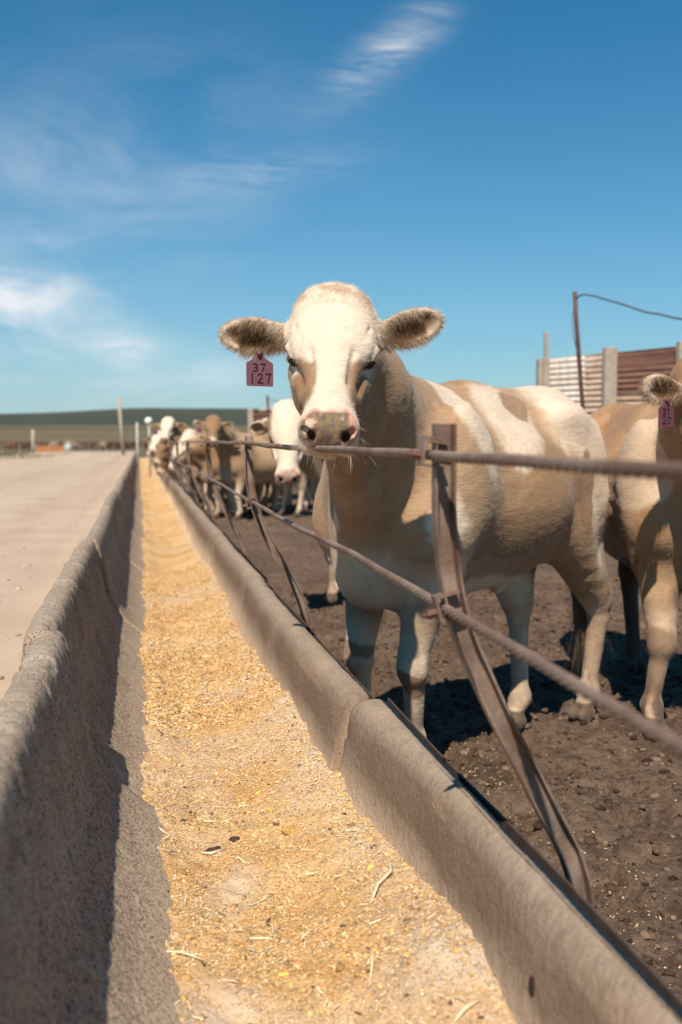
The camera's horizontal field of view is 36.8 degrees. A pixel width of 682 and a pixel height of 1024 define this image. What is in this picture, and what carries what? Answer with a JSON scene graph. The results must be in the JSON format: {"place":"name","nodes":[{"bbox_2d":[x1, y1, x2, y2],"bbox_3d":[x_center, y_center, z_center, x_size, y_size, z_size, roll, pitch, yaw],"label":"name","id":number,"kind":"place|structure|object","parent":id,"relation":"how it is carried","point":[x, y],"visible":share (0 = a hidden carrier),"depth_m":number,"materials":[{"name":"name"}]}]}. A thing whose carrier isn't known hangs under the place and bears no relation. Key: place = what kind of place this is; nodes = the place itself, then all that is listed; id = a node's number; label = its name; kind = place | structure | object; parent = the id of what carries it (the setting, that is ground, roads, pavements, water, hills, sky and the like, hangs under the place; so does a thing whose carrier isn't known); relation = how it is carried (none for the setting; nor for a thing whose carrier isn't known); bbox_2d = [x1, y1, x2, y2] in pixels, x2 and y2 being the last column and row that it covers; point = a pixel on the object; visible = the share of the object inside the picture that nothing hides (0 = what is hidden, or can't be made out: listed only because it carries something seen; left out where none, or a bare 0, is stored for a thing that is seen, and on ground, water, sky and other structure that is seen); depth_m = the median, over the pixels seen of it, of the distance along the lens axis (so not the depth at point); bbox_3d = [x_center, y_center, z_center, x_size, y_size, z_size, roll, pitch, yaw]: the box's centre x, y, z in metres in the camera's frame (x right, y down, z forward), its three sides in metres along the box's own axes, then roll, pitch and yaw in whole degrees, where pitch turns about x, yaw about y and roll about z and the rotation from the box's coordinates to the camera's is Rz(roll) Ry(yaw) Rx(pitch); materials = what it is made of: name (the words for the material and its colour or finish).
{"place":"outdoors","nodes":[
{"label":"outdoors","id":0,"kind":"place"},
{"bbox_2d":[0,451,133,699],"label":"road","id":1,"kind":"structure","parent":0,"point":[57,475],"depth_m":13.57,"materials":[{"name":"beige concrete"}]},
{"bbox_2d":[35,444,64,451],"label":"gate panel","id":2,"kind":"structure","parent":1,"relation":"on","point":[49,448],"depth_m":115.59,"materials":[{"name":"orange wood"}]},
{"bbox_2d":[0,484,101,679],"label":"road grit","id":3,"kind":"object","parent":1,"relation":"on","point":[1,677],"visible":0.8,"depth_m":9.19,"materials":[{"name":"beige gravel"}]},
{"bbox_2d":[65,441,71,451],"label":"water tank","id":4,"kind":"object","parent":1,"relation":"on","point":[68,447],"visible":0.85,"depth_m":113.80,"materials":[{"name":"grey paint"}]},
{"bbox_2d":[117,396,125,454],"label":"utility pole","id":5,"kind":"object","parent":1,"relation":"on","point":[121,428],"visible":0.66,"depth_m":87.61,"materials":[{"name":"grey wood"}]},
{"bbox_2d":[0,425,247,457],"bbox_3d":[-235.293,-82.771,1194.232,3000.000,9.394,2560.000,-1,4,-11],"label":"ground","id":6,"kind":"structure","parent":0,"point":[76,433],"depth_m":266.65,"materials":[{"name":"beige soil"}]},
{"bbox_2d":[4,443,16,451],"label":"cow","id":7,"kind":"object","parent":6,"relation":"on","point":[11,446],"visible":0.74,"depth_m":137.45},
{"bbox_2d":[20,441,29,451],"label":"cow","id":8,"kind":"object","parent":6,"relation":"on","point":[24,446],"visible":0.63,"depth_m":136.15},
{"bbox_2d":[31,430,34,452],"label":"fence pole","id":9,"kind":"object","parent":6,"relation":"on","point":[32,441],"visible":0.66,"depth_m":105.50,"materials":[{"name":"grey wood"}]},
{"bbox_2d":[0,452,68,458],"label":"weeds","id":10,"kind":"object","parent":6,"relation":"on","point":[12,454],"visible":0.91,"depth_m":77.39,"materials":[{"name":"brown plant"}]},
{"bbox_2d":[0,442,141,451],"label":"rail fence","id":11,"kind":"object","parent":6,"relation":"on","point":[19,445],"visible":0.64,"depth_m":135.37,"materials":[{"name":"brown wood"}]},
{"bbox_2d":[64,443,79,449],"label":"cow","id":12,"kind":"object","parent":6,"relation":"on","point":[73,444],"visible":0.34,"depth_m":143.06},
{"bbox_2d":[85,441,96,450],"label":"cow","id":13,"kind":"object","parent":6,"relation":"on","point":[90,446],"visible":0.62,"depth_m":138.85},
{"bbox_2d":[98,443,107,450],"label":"cow","id":14,"kind":"object","parent":6,"relation":"on","point":[102,446],"visible":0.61,"depth_m":138.51},
{"bbox_2d":[124,441,135,447],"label":"cow","id":15,"kind":"object","parent":6,"relation":"on","point":[130,444],"visible":0.4,"depth_m":141.64},
{"bbox_2d":[136,422,138,466],"bbox_3d":[-7.786,-2.433,39.160,0.092,1.980,0.090,-1,4,-11],"label":"marker pole","id":16,"kind":"object","parent":6,"relation":"on","point":[137,454],"visible":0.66,"depth_m":39.12,"materials":[{"name":"metal"}]},
{"bbox_2d":[143,441,147,451],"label":"cow","id":17,"kind":"object","parent":6,"relation":"on","point":[145,444],"visible":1,"depth_m":143.59},
{"bbox_2d":[145,417,152,476],"bbox_3d":[-5.521,-1.752,29.438,0.224,1.930,0.230,-1,4,-11],"label":"yard lamp","id":18,"kind":"object","parent":6,"relation":"on","point":[148,421],"visible":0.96,"depth_m":29.38,"materials":[{"name":"metal"}]},
{"bbox_2d":[0,408,258,425],"bbox_3d":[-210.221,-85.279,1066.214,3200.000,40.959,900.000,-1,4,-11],"label":"hills","id":19,"kind":"structure","parent":0,"point":[189,416],"depth_m":874.66,"materials":[{"name":"green plant"}]},
{"bbox_2d":[0,0,681,413],"label":"sky","id":20,"kind":"structure","parent":0,"point":[172,172],"materials":[{"name":"blue"}]},
{"bbox_2d":[167,470,681,999],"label":"pen soil","id":21,"kind":"structure","parent":0,"point":[303,558],"depth_m":4.62,"materials":[{"name":"brown soil"}]},
{"bbox_2d":[129,459,159,478],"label":"feed bunk","id":22,"kind":"object","parent":21,"relation":"on","point":[137,474],"visible":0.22,"depth_m":28.88,"materials":[{"name":"concrete"}]},
{"bbox_2d":[129,461,161,481],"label":"feed bunk","id":23,"kind":"object","parent":21,"relation":"on","point":[139,479],"visible":0.15,"depth_m":26.54,"materials":[{"name":"concrete"}]},
{"bbox_2d":[127,463,168,485],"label":"feed bunk","id":24,"kind":"object","parent":21,"relation":"on","point":[139,482],"visible":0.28,"depth_m":23.87,"materials":[{"name":"concrete"}]},
{"bbox_2d":[126,465,172,491],"bbox_3d":[-4.122,-0.557,21.878,1.028,0.860,2.588,-1,4,-11],"label":"feed bunk","id":25,"kind":"object","parent":21,"relation":"on","point":[165,484],"visible":0.26,"depth_m":21.46,"materials":[{"name":"concrete"}]},
{"bbox_2d":[123,467,176,496],"bbox_3d":[-3.629,-0.392,19.330,1.026,0.860,2.588,-1,4,-11],"label":"feed bunk","id":26,"kind":"object","parent":21,"relation":"on","point":[171,482],"visible":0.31,"depth_m":19.10,"materials":[{"name":"concrete"}]},
{"bbox_2d":[122,470,184,507],"bbox_3d":[-3.115,-0.227,16.787,1.032,0.862,2.588,-1,4,-11],"label":"feed bunk","id":27,"kind":"object","parent":21,"relation":"on","point":[138,500],"visible":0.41,"depth_m":16.43,"materials":[{"name":"concrete"}]},
{"bbox_2d":[116,475,192,519],"bbox_3d":[-2.624,-0.057,14.239,1.030,0.861,2.588,-1,4,-11],"label":"feed bunk","id":28,"kind":"object","parent":21,"relation":"on","point":[182,498],"visible":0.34,"depth_m":13.88,"materials":[{"name":"concrete"}]},
{"bbox_2d":[114,482,204,537],"bbox_3d":[-2.119,0.127,11.695,1.030,0.861,2.588,-1,4,-11],"label":"feed bunk","id":29,"kind":"object","parent":21,"relation":"on","point":[192,508],"visible":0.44,"depth_m":11.37,"materials":[{"name":"concrete"}]},
{"bbox_2d":[101,490,225,571],"bbox_3d":[-1.631,0.286,9.146,1.030,0.861,2.588,-1,4,-11],"label":"feed bunk","id":30,"kind":"object","parent":21,"relation":"on","point":[206,531],"visible":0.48,"depth_m":8.75,"materials":[{"name":"concrete"}]},
{"bbox_2d":[146,451,185,485],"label":"cow","id":31,"kind":"object","parent":21,"relation":"on","point":[147,454],"visible":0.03,"depth_m":30.93},
{"bbox_2d":[167,459,180,484],"bbox_3d":[-3.313,-0.776,20.021,0.352,1.212,0.041,-1,4,-17],"label":"rail post","id":32,"kind":"object","parent":21,"relation":"on","point":[174,473],"visible":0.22,"depth_m":20.05,"materials":[{"name":"metal"}]},
{"bbox_2d":[86,508,267,633],"bbox_3d":[-1.122,0.473,6.604,1.031,0.862,2.588,-1,4,-11],"label":"feed bunk","id":33,"kind":"object","parent":21,"relation":"on","point":[234,569],"visible":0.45,"depth_m":6.12,"materials":[{"name":"concrete"}]},
{"bbox_2d":[167,441,187,492],"bbox_3d":[-2.717,-0.572,17.004,0.354,1.212,0.041,-1,4,-8],"label":"rail post","id":34,"kind":"object","parent":21,"relation":"on","point":[176,470],"visible":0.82,"depth_m":16.99,"materials":[{"name":"metal"}]},
{"bbox_2d":[172,441,198,504],"bbox_3d":[-2.119,-0.367,13.960,0.350,1.212,0.036,-1,4,-11],"label":"rail post","id":35,"kind":"object","parent":21,"relation":"on","point":[184,475],"visible":0.79,"depth_m":13.95,"materials":[{"name":"metal"}]},
{"bbox_2d":[146,430,247,499],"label":"cow","id":36,"kind":"object","parent":21,"relation":"on","point":[154,439],"visible":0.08,"depth_m":21.35},
{"bbox_2d":[21,539,374,798],"bbox_3d":[-0.639,0.641,4.054,1.032,0.864,2.588,-1,4,-11],"label":"feed bunk","id":37,"kind":"object","parent":21,"relation":"on","point":[313,675],"visible":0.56,"depth_m":3.52,"materials":[{"name":"concrete"}]},
{"bbox_2d":[181,440,214,521],"bbox_3d":[-1.522,-0.163,10.937,0.355,1.212,0.045,0,4,-6],"label":"rail post","id":38,"kind":"object","parent":21,"relation":"on","point":[200,492],"visible":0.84,"depth_m":10.93,"materials":[{"name":"metal"}]},
{"bbox_2d":[166,456,681,757],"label":"wire rope","id":39,"kind":"object","parent":38,"relation":"attached to","point":[656,733],"visible":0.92,"depth_m":1.36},
{"bbox_2d":[167,440,681,480],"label":"wire rope","id":40,"kind":"object","parent":38,"relation":"attached to","point":[660,470],"visible":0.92,"depth_m":1.27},
{"bbox_2d":[150,416,246,512],"bbox_3d":[-2.586,-0.893,19.364,0.702,1.772,2.827,2,4,26],"label":"cow","id":41,"kind":"object","parent":21,"relation":"on","point":[171,428],"visible":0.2,"depth_m":18.36},
{"bbox_2d":[153,441,270,508],"bbox_3d":[-2.444,-0.812,20.319,2.761,1.481,0.749,-2,4,-30],"label":"cow","id":42,"kind":"object","parent":21,"relation":"on","point":[162,453],"visible":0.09,"depth_m":19.55},
{"bbox_2d":[157,457,270,503],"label":"cow","id":43,"kind":"object","parent":21,"relation":"on","point":[162,469],"visible":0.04,"depth_m":20.77},
{"bbox_2d":[199,439,245,554],"bbox_3d":[-0.902,0.046,7.834,0.352,1.212,0.040,-1,4,-17],"label":"rail post","id":44,"kind":"object","parent":21,"relation":"on","point":[222,503],"visible":0.85,"depth_m":7.82,"materials":[{"name":"metal"}]},
{"bbox_2d":[174,429,274,513],"bbox_3d":[-1.964,-0.726,18.607,0.693,1.540,2.749,3,5,37],"label":"cow","id":45,"kind":"object","parent":21,"relation":"on","point":[189,434],"visible":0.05,"depth_m":17.77},
{"bbox_2d":[168,436,288,517],"bbox_3d":[-1.966,-0.661,18.079,2.518,1.481,0.703,-3,5,-41],"label":"cow","id":46,"kind":"object","parent":21,"relation":"on","point":[197,452],"visible":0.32,"depth_m":17.61},
{"bbox_2d":[195,427,297,508],"bbox_3d":[-1.917,-0.862,19.948,0.790,1.631,2.718,4,5,44],"label":"cow","id":47,"kind":"object","parent":21,"relation":"on","point":[269,504],"visible":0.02,"depth_m":20.44},
{"bbox_2d":[193,415,309,518],"bbox_3d":[-1.519,-0.777,17.711,0.851,1.764,2.504,4,5,44],"label":"cow","id":48,"kind":"object","parent":21,"relation":"on","point":[231,465],"visible":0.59,"depth_m":17.40},
{"bbox_2d":[248,409,270,432],"bbox_3d":[-1.021,-2.152,32.176,0.258,2.360,6.997,-3,5,-38],"label":"windbreak fence","id":49,"kind":"object","parent":21,"relation":"on","point":[253,416],"visible":0.03,"depth_m":34.68,"materials":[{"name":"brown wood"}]},
{"bbox_2d":[266,395,268,409],"bbox_3d":[-2.528,-2.667,36.094,0.215,2.864,0.100,-1,4,-11],"label":"pipe pole","id":50,"kind":"object","parent":21,"relation":"on","point":[267,400],"visible":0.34,"depth_m":35.97,"materials":[{"name":"grey metal"}]},
{"bbox_2d":[234,436,310,628],"bbox_3d":[-0.314,0.255,4.744,0.354,1.212,0.041,-1,4,-7],"label":"rail post","id":51,"kind":"object","parent":21,"relation":"on","point":[271,544],"visible":0.82,"depth_m":4.73,"materials":[{"name":"metal"}]},
{"bbox_2d":[241,433,308,513],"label":"cow","id":52,"kind":"object","parent":21,"relation":"on","point":[248,511],"visible":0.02,"depth_m":19.07},
{"bbox_2d":[269,485,281,495],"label":"cow","id":53,"kind":"object","parent":21,"relation":"on","point":[270,490],"depth_m":25.03},
{"bbox_2d":[263,418,310,503],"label":"cow","id":54,"kind":"object","parent":21,"relation":"on","point":[272,488],"visible":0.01,"depth_m":20.54},
{"bbox_2d":[249,399,339,603],"bbox_3d":[0.213,-0.076,8.406,0.736,1.620,2.612,3,5,33],"label":"cow","id":55,"kind":"object","parent":21,"relation":"on","point":[278,425],"visible":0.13,"depth_m":7.38},
{"bbox_2d":[285,477,309,510],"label":"cow","id":56,"kind":"object","parent":21,"relation":"on","point":[306,502],"visible":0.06,"depth_m":19.73},
{"bbox_2d":[0,630,681,1023],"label":"feed bunk","id":57,"kind":"object","parent":21,"relation":"on","point":[86,902],"visible":0.7,"depth_m":1.80,"materials":[{"name":"concrete"}]},
{"bbox_2d":[139,457,514,1023],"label":"feed","id":58,"kind":"object","parent":57,"relation":"on","point":[167,543],"visible":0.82,"depth_m":2.36},
{"bbox_2d":[166,950,206,961],"bbox_3d":[-0.303,0.860,1.988,0.090,0.016,0.008,1,4,8],"label":"husk","id":59,"kind":"object","parent":58,"relation":"on","point":[182,952],"visible":1,"depth_m":1.99,"materials":[{"name":"beige plant"}]},
{"bbox_2d":[205,845,220,851],"bbox_3d":[-0.318,0.839,2.543,0.046,0.013,0.025,-3,5,-33],"label":"dung lump","id":60,"kind":"object","parent":58,"relation":"on","point":[213,848],"visible":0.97,"depth_m":2.54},
{"bbox_2d":[201,848,224,854],"bbox_3d":[-0.315,0.838,2.522,0.062,0.009,0.014,-1,4,-20],"label":"husk","id":61,"kind":"object","parent":58,"relation":"on","point":[212,852],"visible":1,"depth_m":2.52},
{"bbox_2d":[228,836,239,841],"bbox_3d":[-0.272,0.833,2.605,0.030,0.012,0.026,-1,4,-11],"label":"dung lump","id":62,"kind":"object","parent":58,"relation":"on","point":[234,838],"visible":1,"depth_m":2.60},
{"bbox_2d":[280,825,295,834],"bbox_3d":[-0.122,0.811,2.605,0.064,0.026,0.041,-1,4,-11],"label":"feed clump","id":63,"kind":"object","parent":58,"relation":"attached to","point":[289,830],"visible":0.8,"depth_m":2.59,"materials":[{"name":"yellow food"}]},
{"bbox_2d":[369,947,373,985],"bbox_3d":[0.056,0.827,1.864,0.008,0.032,0.083,0,4,3],"label":"husk","id":64,"kind":"object","parent":58,"relation":"on","point":[372,961],"visible":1,"depth_m":1.85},
{"bbox_2d":[370,857,391,902],"bbox_3d":[0.086,0.761,2.120,0.019,0.040,0.139,2,4,23],"label":"husk","id":65,"kind":"object","parent":58,"relation":"on","point":[384,877],"visible":1,"depth_m":2.12,"materials":[{"name":"beige plant"}]},
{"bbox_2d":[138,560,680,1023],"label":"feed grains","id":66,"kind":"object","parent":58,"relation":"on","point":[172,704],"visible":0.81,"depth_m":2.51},
{"bbox_2d":[451,1000,478,1023],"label":"husk","id":67,"kind":"object","parent":58,"relation":"on","point":[464,1009],"visible":1,"depth_m":1.64,"materials":[{"name":"beige plant"}]},
{"bbox_2d":[216,279,614,737],"bbox_3d":[0.353,0.132,4.042,0.902,1.794,2.580,2,4,31],"label":"cow","id":68,"kind":"object","parent":21,"relation":"on","point":[353,382],"visible":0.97,"depth_m":3.79},
{"bbox_2d":[275,579,681,994],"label":"soil clods","id":69,"kind":"object","parent":21,"relation":"on","point":[649,934],"visible":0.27,"depth_m":4.35,"materials":[{"name":"brown soil"}]},
{"bbox_2d":[405,424,594,907],"bbox_3d":[0.281,0.455,1.782,0.352,1.212,0.036,-1,4,-11],"label":"rail post","id":70,"kind":"object","parent":21,"relation":"on","point":[501,720],"visible":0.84,"depth_m":1.76,"materials":[{"name":"metal"}]},
{"bbox_2d":[572,291,584,409],"bbox_3d":[2.634,-0.970,11.179,0.269,2.833,0.048,-1,4,-11],"label":"pipe pole","id":71,"kind":"object","parent":21,"relation":"on","point":[579,361],"visible":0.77,"depth_m":11.10,"materials":[{"name":"metal"}]},
{"bbox_2d":[572,303,577,353],"bbox_3d":[2.531,-1.973,11.047,0.092,0.553,0.015,-2,4,-27],"label":"loose wire","id":72,"kind":"object","parent":71,"relation":"attached to","point":[572,329],"visible":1,"depth_m":11.03,"materials":[{"name":"grey metal"}]},
{"bbox_2d":[575,293,681,319],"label":"cable","id":73,"kind":"object","parent":71,"relation":"attached to","point":[635,308],"visible":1,"depth_m":10.35,"materials":[{"name":"black metal"}]},
{"bbox_2d":[536,332,681,414],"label":"windbreak fence","id":74,"kind":"object","parent":21,"relation":"on","point":[611,375],"visible":0.3,"depth_m":13.36,"materials":[{"name":"white metal"}]},
{"bbox_2d":[556,357,681,738],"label":"cow","id":75,"kind":"object","parent":21,"relation":"on","point":[642,536],"visible":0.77,"depth_m":4.51}
]}

